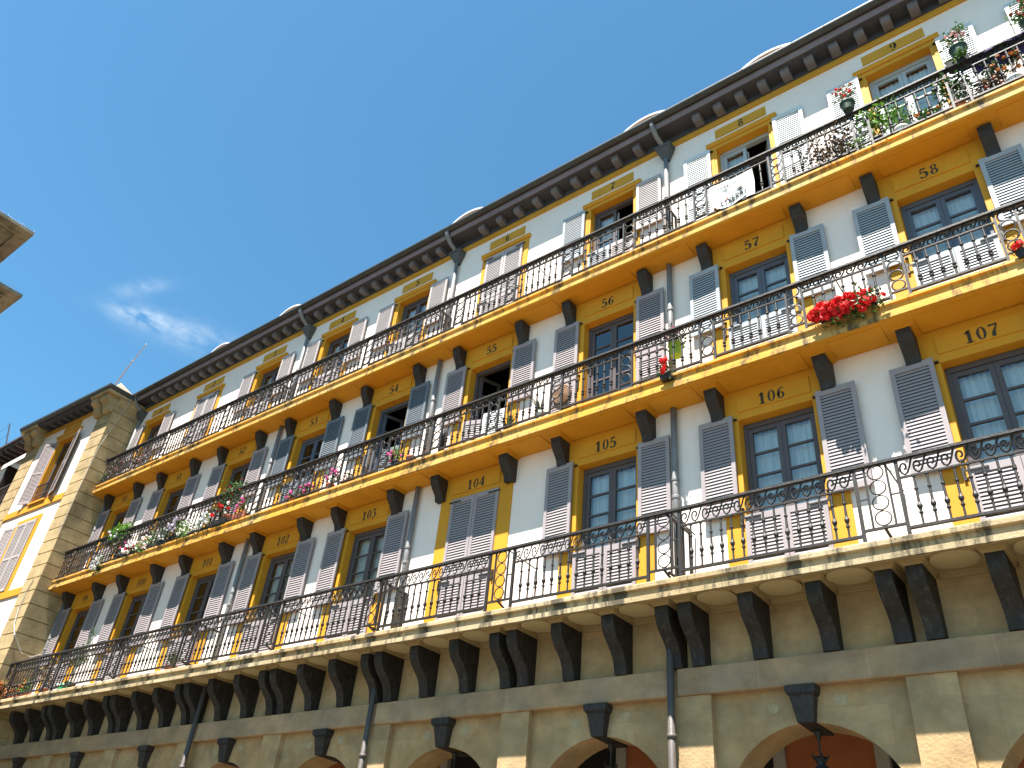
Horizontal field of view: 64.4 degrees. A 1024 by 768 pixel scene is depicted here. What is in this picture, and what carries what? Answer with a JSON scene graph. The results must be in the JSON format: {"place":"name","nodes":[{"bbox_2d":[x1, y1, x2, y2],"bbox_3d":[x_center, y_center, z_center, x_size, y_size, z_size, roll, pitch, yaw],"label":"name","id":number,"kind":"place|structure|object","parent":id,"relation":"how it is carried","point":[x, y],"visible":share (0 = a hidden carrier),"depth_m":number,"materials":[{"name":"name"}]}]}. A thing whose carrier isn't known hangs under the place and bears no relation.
{"place":"outdoors","nodes":[
{"label":"outdoors","id":0,"kind":"place"},
{"bbox_2d":[0,435,26,504],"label":"terraced house","id":1,"kind":"structure","parent":0,"point":[13,454],"depth_m":33.18,"materials":[{"name":"white paint"}]},
{"bbox_2d":[0,423,10,443],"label":"aerial mast","id":2,"kind":"object","parent":1,"relation":"on","point":[7,432],"visible":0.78,"depth_m":35.25,"materials":[{"name":"grey metal"}]},
{"bbox_2d":[0,207,34,313],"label":"stone town building","id":3,"kind":"structure","parent":0,"point":[15,235],"depth_m":24.43,"materials":[{"name":"stone"}]},
{"bbox_2d":[0,0,869,446],"label":"sky","id":4,"kind":"structure","parent":0,"point":[186,175],"materials":[{"name":"blue"}]},
{"label":"ground","id":5,"kind":"structure","parent":0,"visible":0},
{"bbox_2d":[0,383,144,745],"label":"corner tower","id":6,"kind":"structure","parent":5,"relation":"on","point":[62,444],"depth_m":26.84,"materials":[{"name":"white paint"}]},
{"bbox_2d":[0,513,43,599],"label":"window","id":7,"kind":"structure","parent":6,"relation":"in","point":[13,544],"depth_m":26.62,"materials":[{"name":"yellow paint"}]},
{"bbox_2d":[14,579,40,657],"bbox_3d":[-14.083,6.916,24.044,0.445,2.217,1.130,-44,-58,48],"label":"loose cable","id":8,"kind":"object","parent":6,"relation":"attached to","point":[15,621],"visible":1,"depth_m":23.77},
{"bbox_2d":[3,420,83,521],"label":"window","id":9,"kind":"structure","parent":6,"relation":"in","point":[39,481],"depth_m":28.59,"materials":[{"name":"yellow paint"}]},
{"bbox_2d":[59,399,131,530],"bbox_3d":[-13.664,2.538,26.793,0.468,5.152,0.036,22,-38,-22],"label":"cable","id":10,"kind":"object","parent":6,"relation":"attached to","point":[90,464],"visible":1,"depth_m":26.64,"materials":[{"name":"black rubber"}]},
{"bbox_2d":[114,344,146,384],"bbox_3d":[-13.742,-0.566,29.067,1.452,1.637,0.061,-20,-43,33],"label":"lightning rod","id":11,"kind":"object","parent":6,"relation":"on","point":[129,365],"visible":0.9,"depth_m":29.11,"materials":[{"name":"metal"}]},
{"bbox_2d":[0,0,1023,767],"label":"apartment building","id":12,"kind":"structure","parent":5,"relation":"on","point":[770,526],"depth_m":13.99,"materials":[{"name":"white paint"}]},
{"bbox_2d":[0,677,7,690],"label":"potted plant","id":13,"kind":"object","parent":12,"relation":"hanging from","point":[2,684],"visible":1,"depth_m":22.66,"materials":[{"name":"orange plant"}]},
{"bbox_2d":[1,686,15,698],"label":"potted plant","id":14,"kind":"object","parent":12,"relation":"on","point":[5,691],"visible":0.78,"depth_m":22.43,"materials":[{"name":"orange plant"}]},
{"bbox_2d":[15,676,35,696],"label":"potted plant","id":15,"kind":"object","parent":12,"relation":"on","point":[22,687],"visible":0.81,"depth_m":22.01,"materials":[{"name":"green plant"}]},
{"bbox_2d":[33,666,53,692],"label":"potted plant","id":16,"kind":"object","parent":12,"relation":"on","point":[45,689],"visible":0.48,"depth_m":21.63,"materials":[{"name":"green plant"}]},
{"bbox_2d":[56,680,68,688],"bbox_3d":[-11.638,7.822,21.007,0.591,0.278,0.224,-20,-43,33],"label":"watering can","id":17,"kind":"object","parent":12,"relation":"on","point":[62,684],"visible":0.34,"depth_m":20.87,"materials":[{"name":"green plastic"}]},
{"bbox_2d":[34,589,103,693],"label":"window","id":18,"kind":"structure","parent":12,"relation":"in","point":[83,605],"depth_m":23.69,"materials":[{"name":"yellow paint"}]},
{"bbox_2d":[64,644,93,687],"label":"potted plant","id":19,"kind":"object","parent":12,"relation":"on","point":[78,665],"visible":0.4,"depth_m":21.26,"materials":[{"name":"green plant"}]},
{"bbox_2d":[72,627,96,686],"bbox_3d":[-11.309,7.254,21.414,0.212,1.731,0.317,11,-35,-7],"label":"potted plant","id":20,"kind":"object","parent":12,"relation":"on","point":[93,632],"visible":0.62,"depth_m":21.78,"materials":[{"name":"green plant"}]},
{"bbox_2d":[89,554,105,573],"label":"potted plant","id":21,"kind":"object","parent":12,"relation":"on","point":[94,567],"visible":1,"depth_m":23.08,"materials":[{"name":"white plant"}]},
{"bbox_2d":[99,472,109,483],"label":"spiky plant","id":22,"kind":"object","parent":12,"relation":"on","point":[104,473],"visible":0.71,"depth_m":26.65,"materials":[{"name":"green plant"}]},
{"bbox_2d":[100,536,124,563],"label":"potted plant","id":23,"kind":"object","parent":12,"relation":"on","point":[114,555],"visible":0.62,"depth_m":23.14,"materials":[{"name":"green plant"}]},
{"bbox_2d":[85,490,142,569],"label":"window","id":24,"kind":"structure","parent":12,"relation":"in","point":[124,506],"depth_m":25.70,"materials":[{"name":"yellow paint"}]},
{"bbox_2d":[110,457,129,473],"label":"potted plant","id":25,"kind":"object","parent":12,"relation":"on","point":[119,464],"visible":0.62,"depth_m":26.37,"materials":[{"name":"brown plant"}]},
{"bbox_2d":[107,522,134,542],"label":"potted plant","id":26,"kind":"object","parent":12,"relation":"on","point":[118,528],"visible":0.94,"depth_m":23.40,"materials":[{"name":"green plant"}]},
{"bbox_2d":[119,541,129,557],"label":"potted plant","id":27,"kind":"object","parent":12,"relation":"on","point":[122,555],"visible":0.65,"depth_m":22.67,"materials":[{"name":"pink plant"}]},
{"bbox_2d":[89,571,163,683],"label":"window","id":28,"kind":"structure","parent":12,"relation":"in","point":[140,587],"depth_m":21.97,"materials":[{"name":"yellow paint"}]},
{"bbox_2d":[121,537,136,556],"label":"potted plant","id":29,"kind":"object","parent":12,"relation":"on","point":[129,547],"visible":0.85,"depth_m":22.41,"materials":[{"name":"white plant"}]},
{"bbox_2d":[130,453,148,470],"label":"potted plant","id":30,"kind":"object","parent":12,"relation":"on","point":[135,462],"visible":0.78,"depth_m":25.70,"materials":[{"name":"green plant"}]},
{"bbox_2d":[134,532,155,554],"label":"potted plant","id":31,"kind":"object","parent":12,"relation":"on","point":[140,546],"visible":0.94,"depth_m":22.04,"materials":[{"name":"white plant"}]},
{"bbox_2d":[123,403,175,469],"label":"window","id":32,"kind":"structure","parent":12,"relation":"in","point":[162,422],"depth_m":27.54,"materials":[{"name":"yellow paint"}]},
{"bbox_2d":[152,526,175,546],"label":"potted plant","id":33,"kind":"object","parent":12,"relation":"on","point":[160,540],"visible":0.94,"depth_m":21.60,"materials":[{"name":"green plant"}]},
{"bbox_2d":[138,467,200,542],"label":"window","id":34,"kind":"structure","parent":12,"relation":"in","point":[179,484],"depth_m":24.03,"materials":[{"name":"yellow paint"}]},
{"bbox_2d":[165,647,180,669],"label":"spiky plant","id":35,"kind":"object","parent":12,"relation":"on","point":[173,660],"visible":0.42,"depth_m":18.30,"materials":[{"name":"green plant"}]},
{"bbox_2d":[162,517,184,540],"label":"potted plant","id":36,"kind":"object","parent":12,"relation":"on","point":[174,525],"visible":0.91,"depth_m":21.42,"materials":[{"name":"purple plant"}]},
{"bbox_2d":[175,518,195,545],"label":"potted plant","id":37,"kind":"object","parent":12,"relation":"on","point":[184,533],"visible":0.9,"depth_m":20.97,"materials":[{"name":"white plant"}]},
{"bbox_2d":[154,550,234,671],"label":"window","id":38,"kind":"structure","parent":12,"relation":"in","point":[208,568],"depth_m":20.28,"materials":[{"name":"yellow paint"}]},
{"bbox_2d":[188,511,213,532],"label":"potted plant","id":39,"kind":"object","parent":12,"relation":"on","point":[205,519],"visible":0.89,"depth_m":20.55,"materials":[{"name":"white plant"}]},
{"bbox_2d":[181,376,225,445],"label":"window","id":40,"kind":"structure","parent":12,"relation":"in","point":[207,401],"depth_m":25.58,"materials":[{"name":"yellow paint"}]},
{"bbox_2d":[210,496,235,526],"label":"potted plant","id":41,"kind":"object","parent":12,"relation":"on","point":[217,522],"visible":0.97,"depth_m":20.20,"materials":[{"name":"red plant"}]},
{"bbox_2d":[199,439,267,526],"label":"window","id":42,"kind":"structure","parent":12,"relation":"in","point":[244,457],"depth_m":22.34,"materials":[{"name":"yellow paint"}]},
{"bbox_2d":[220,475,248,523],"bbox_3d":[-7.007,2.849,20.472,1.210,1.507,0.707,-20,-43,33],"label":"potted plant","id":43,"kind":"object","parent":12,"relation":"on","point":[227,516],"visible":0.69,"depth_m":20.51,"materials":[{"name":"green plant"}]},
{"bbox_2d":[232,497,250,519],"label":"potted plant","id":44,"kind":"object","parent":12,"relation":"on","point":[238,515],"visible":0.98,"depth_m":19.73,"materials":[{"name":"pink plant"}]},
{"bbox_2d":[232,345,295,419],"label":"window","id":45,"kind":"structure","parent":12,"relation":"in","point":[281,365],"depth_m":24.15,"materials":[{"name":"yellow paint"}]},
{"bbox_2d":[228,526,315,657],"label":"window","id":46,"kind":"structure","parent":12,"relation":"in","point":[284,546],"depth_m":18.63,"materials":[{"name":"yellow paint"}]},
{"bbox_2d":[285,489,299,500],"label":"potted plant","id":47,"kind":"object","parent":12,"relation":"on","point":[289,497],"visible":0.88,"depth_m":18.72,"materials":[{"name":"pink plant"}]},
{"bbox_2d":[267,408,344,506],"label":"window","id":48,"kind":"structure","parent":12,"relation":"in","point":[316,428],"depth_m":20.63,"materials":[{"name":"yellow paint"}]},
{"bbox_2d":[297,482,318,498],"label":"potted plant","id":49,"kind":"object","parent":12,"relation":"on","point":[308,485],"visible":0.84,"depth_m":18.46,"materials":[{"name":"pink plant"}]},
{"bbox_2d":[319,468,342,488],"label":"potted plant","id":50,"kind":"object","parent":12,"relation":"on","point":[326,477],"visible":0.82,"depth_m":18.06,"materials":[{"name":"pink plant"}]},
{"bbox_2d":[297,310,368,389],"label":"window","id":51,"kind":"structure","parent":12,"relation":"in","point":[353,330],"depth_m":22.49,"materials":[{"name":"yellow paint"}]},
{"bbox_2d":[341,470,357,483],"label":"potted plant","id":52,"kind":"object","parent":12,"relation":"on","point":[350,475],"visible":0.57,"depth_m":17.70,"materials":[{"name":"grey plant"}]},
{"bbox_2d":[311,498,408,641],"bbox_3d":[-3.067,3.957,16.704,2.461,3.255,0.437,-20,-43,33],"label":"window","id":53,"kind":"structure","parent":12,"relation":"in","point":[378,556],"depth_m":17.04,"materials":[{"name":"yellow paint"}]},
{"bbox_2d":[345,374,429,478],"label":"window","id":54,"kind":"structure","parent":12,"relation":"in","point":[370,421],"depth_m":19.07,"materials":[{"name":"yellow paint"}]},
{"bbox_2d":[386,445,405,466],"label":"potted plant","id":55,"kind":"object","parent":12,"relation":"on","point":[393,452],"visible":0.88,"depth_m":16.98,"materials":[{"name":"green plant"}]},
{"bbox_2d":[370,272,448,356],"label":"window","id":56,"kind":"structure","parent":12,"relation":"in","point":[433,293],"depth_m":20.90,"materials":[{"name":"yellow paint"}]},
{"bbox_2d":[405,454,414,461],"bbox_3d":[-2.088,1.578,16.695,0.224,0.170,0.218,-20,-43,33],"label":"flower pot","id":57,"kind":"object","parent":12,"relation":"on","point":[408,456],"visible":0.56,"depth_m":16.64,"materials":[{"name":"ceramic"}]},
{"bbox_2d":[439,429,446,450],"bbox_3d":[-1.433,1.241,16.610,0.157,0.740,0.157,-5,-36,15],"label":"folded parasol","id":58,"kind":"object","parent":12,"relation":"on","point":[443,438],"visible":0.28,"depth_m":16.62,"materials":[{"name":"black fabric"}]},
{"bbox_2d":[452,753,457,767],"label":"hanging lantern","id":59,"kind":"object","parent":12,"relation":"hanging from","point":[454,756],"visible":1,"depth_m":13.17,"materials":[{"name":"black metal"}]},
{"bbox_2d":[423,464,513,622],"bbox_3d":[-0.718,3.077,15.073,1.800,3.255,0.332,-20,-43,33],"label":"window","id":60,"kind":"structure","parent":12,"relation":"in","point":[474,518],"depth_m":15.10,"materials":[{"name":"yellow paint"}]},
{"bbox_2d":[438,331,536,447],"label":"window","id":61,"kind":"structure","parent":12,"relation":"in","point":[464,385],"depth_m":17.40,"materials":[{"name":"yellow paint"}]},
{"bbox_2d":[475,226,530,315],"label":"window","id":62,"kind":"structure","parent":12,"relation":"in","point":[513,254],"depth_m":19.02,"materials":[{"name":"yellow paint"}]},
{"bbox_2d":[499,414,514,429],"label":"spiky plant","id":63,"kind":"object","parent":12,"relation":"on","point":[507,420],"visible":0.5,"depth_m":15.40,"materials":[{"name":"green plant"}]},
{"bbox_2d":[532,399,547,418],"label":"spiky plant","id":64,"kind":"object","parent":12,"relation":"on","point":[539,409],"visible":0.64,"depth_m":15.05,"materials":[{"name":"grey plant"}]},
{"bbox_2d":[553,384,570,403],"bbox_3d":[0.949,0.191,15.398,0.416,0.416,0.043,-20,-43,33],"label":"wicker disc","id":65,"kind":"object","parent":12,"relation":"hanging from","point":[565,391],"visible":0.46,"depth_m":15.38,"materials":[{"name":"beige wicker"}]},
{"bbox_2d":[540,422,671,598],"bbox_3d":[1.619,2.219,13.475,2.462,3.255,0.440,-20,-43,33],"label":"window","id":66,"kind":"structure","parent":12,"relation":"in","point":[573,501],"depth_m":13.71,"materials":[{"name":"yellow paint"}]},
{"bbox_2d":[551,280,664,413],"bbox_3d":[1.872,-0.573,15.417,2.461,2.955,0.357,-20,-43,33],"label":"window","id":67,"kind":"structure","parent":12,"relation":"in","point":[575,342],"depth_m":15.73,"materials":[{"name":"yellow paint"}]},
{"bbox_2d":[604,743,617,767],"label":"hanging lantern","id":68,"kind":"object","parent":12,"relation":"hanging from","point":[611,746],"visible":1,"depth_m":11.51,"materials":[{"name":"black metal"}]},
{"bbox_2d":[560,172,661,268],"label":"window","id":69,"kind":"structure","parent":12,"relation":"in","point":[638,193],"depth_m":17.63,"materials":[{"name":"yellow paint"}]},
{"bbox_2d":[656,356,674,382],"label":"potted plant","id":70,"kind":"object","parent":12,"relation":"hanging from","point":[668,376],"visible":1,"depth_m":13.23,"materials":[{"name":"red plant"}]},
{"bbox_2d":[660,322,691,358],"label":"potted plant","id":71,"kind":"object","parent":12,"relation":"hanging from","point":[677,348],"visible":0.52,"depth_m":13.76,"materials":[{"name":"green plant"}]},
{"bbox_2d":[710,169,754,208],"bbox_3d":[3.973,-3.493,14.675,0.840,0.680,0.069,-20,-43,33],"label":"banner","id":72,"kind":"object","parent":12,"relation":"attached to","point":[730,192],"visible":1,"depth_m":14.65,"materials":[{"name":"white fabric"}]},
{"bbox_2d":[683,105,810,222],"bbox_3d":[4.637,-4.020,15.755,2.461,2.928,0.745,-20,-43,33],"label":"window","id":73,"kind":"structure","parent":12,"relation":"in","point":[790,124],"depth_m":16.01,"materials":[{"name":"yellow paint"}]},
{"bbox_2d":[689,217,834,359],"bbox_3d":[4.242,-1.443,13.797,2.462,2.955,0.415,-20,-43,33],"label":"window","id":74,"kind":"structure","parent":12,"relation":"in","point":[804,254],"depth_m":14.08,"materials":[{"name":"yellow paint"}]},
{"bbox_2d":[698,367,873,566],"bbox_3d":[3.984,1.344,11.848,2.460,3.255,0.425,-20,-43,33],"label":"window","id":75,"kind":"structure","parent":12,"relation":"in","point":[733,459],"depth_m":12.03,"materials":[{"name":"yellow paint"}]},
{"bbox_2d":[811,731,829,767],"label":"hanging lantern","id":76,"kind":"object","parent":12,"relation":"hanging from","point":[821,760],"visible":1,"depth_m":9.78,"materials":[{"name":"black metal"}]},
{"bbox_2d":[794,117,862,172],"bbox_3d":[5.371,-3.998,13.909,1.182,1.041,0.731,-20,-43,33],"label":"potted plant","id":77,"kind":"object","parent":12,"relation":"on","point":[840,146],"visible":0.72,"depth_m":13.81,"materials":[{"name":"brown plant"}]},
{"bbox_2d":[830,82,859,113],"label":"potted plant","id":78,"kind":"object","parent":12,"relation":"on","point":[847,104],"visible":1,"depth_m":13.97,"materials":[{"name":"green plant"}]},
{"bbox_2d":[806,282,885,330],"bbox_3d":[4.855,-1.054,11.720,1.146,0.660,0.536,-20,-43,33],"label":"potted plant","id":79,"kind":"object","parent":12,"relation":"on","point":[837,307],"visible":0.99,"depth_m":11.62,"materials":[{"name":"red plant"}]},
{"bbox_2d":[844,135,866,152],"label":"potted plant","id":80,"kind":"object","parent":12,"relation":"on","point":[858,139],"visible":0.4,"depth_m":13.48,"materials":[{"name":"green plant"}]},
{"bbox_2d":[852,95,893,143],"bbox_3d":[6.036,-4.295,13.487,0.711,1.020,0.515,-20,-43,33],"label":"potted plant","id":81,"kind":"object","parent":12,"relation":"on","point":[872,120],"visible":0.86,"depth_m":13.50,"materials":[{"name":"green plant"}]},
{"bbox_2d":[873,90,923,131],"bbox_3d":[6.308,-4.347,13.276,0.885,0.913,0.682,-20,-43,33],"label":"potted plant","id":82,"kind":"object","parent":12,"relation":"on","point":[894,115],"visible":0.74,"depth_m":13.28,"materials":[{"name":"green plant"}]},
{"bbox_2d":[826,21,989,154],"bbox_3d":[6.850,-4.961,14.057,2.461,2.928,0.440,-20,-43,33],"label":"window","id":83,"kind":"structure","parent":12,"relation":"in","point":[919,54],"depth_m":14.43,"materials":[{"name":"yellow paint"}]},
{"bbox_2d":[913,102,944,121],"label":"potted plant","id":84,"kind":"object","parent":12,"relation":"on","point":[926,113],"visible":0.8,"depth_m":12.83,"materials":[{"name":"green plant"}]},
{"bbox_2d":[851,138,1023,297],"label":"window","id":85,"kind":"structure","parent":12,"relation":"in","point":[996,180],"depth_m":12.47,"materials":[{"name":"yellow paint"}]},
{"bbox_2d":[930,21,969,57],"bbox_3d":[7.149,-5.538,13.188,0.339,0.730,0.597,22,-38,-22],"label":"potted plant","id":86,"kind":"object","parent":12,"relation":"hanging from","point":[954,44],"visible":0.94,"depth_m":13.11,"materials":[{"name":"green plant"}]},
{"bbox_2d":[930,69,976,106],"bbox_3d":[7.000,-4.649,12.906,0.625,1.109,0.522,-2,-35,12],"label":"potted plant","id":87,"kind":"object","parent":12,"relation":"on","point":[942,91],"visible":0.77,"depth_m":12.89,"materials":[{"name":"green plant"}]},
{"bbox_2d":[889,303,1023,525],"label":"window","id":88,"kind":"structure","parent":12,"relation":"in","point":[935,408],"depth_m":10.73,"materials":[{"name":"yellow paint"}]},
{"bbox_2d":[942,46,971,74],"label":"potted plant","id":89,"kind":"object","parent":12,"relation":"on","point":[961,59],"visible":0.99,"depth_m":12.88,"materials":[{"name":"green plant"}]},
{"bbox_2d":[968,65,1007,95],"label":"potted plant","id":90,"kind":"object","parent":12,"relation":"on","point":[988,85],"visible":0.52,"depth_m":12.42,"materials":[{"name":"pink plant"}]},
{"bbox_2d":[971,31,1023,75],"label":"blanket","id":91,"kind":"object","parent":12,"relation":"hanging from","point":[979,68],"visible":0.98,"depth_m":12.59,"materials":[{"name":"black fabric"}]},
{"bbox_2d":[972,46,1023,80],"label":"potted plant","id":92,"kind":"object","parent":12,"relation":"on","point":[1013,53],"visible":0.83,"depth_m":12.43,"materials":[{"name":"orange plant"}]},
{"bbox_2d":[1003,0,1023,33],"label":"window","id":93,"kind":"structure","parent":12,"relation":"in","point":[1017,29],"depth_m":13.34,"materials":[{"name":"yellow paint"}]},
{"bbox_2d":[1005,0,1023,28],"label":"potted plant","id":94,"kind":"object","parent":12,"relation":"on","point":[1020,16],"visible":1,"depth_m":12.62,"materials":[{"name":"green plant"}]},
{"bbox_2d":[1009,234,1023,258],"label":"potted plant","id":95,"kind":"object","parent":12,"relation":"on","point":[1019,251],"visible":1,"depth_m":10.51,"materials":[{"name":"red plant"}]}
]}

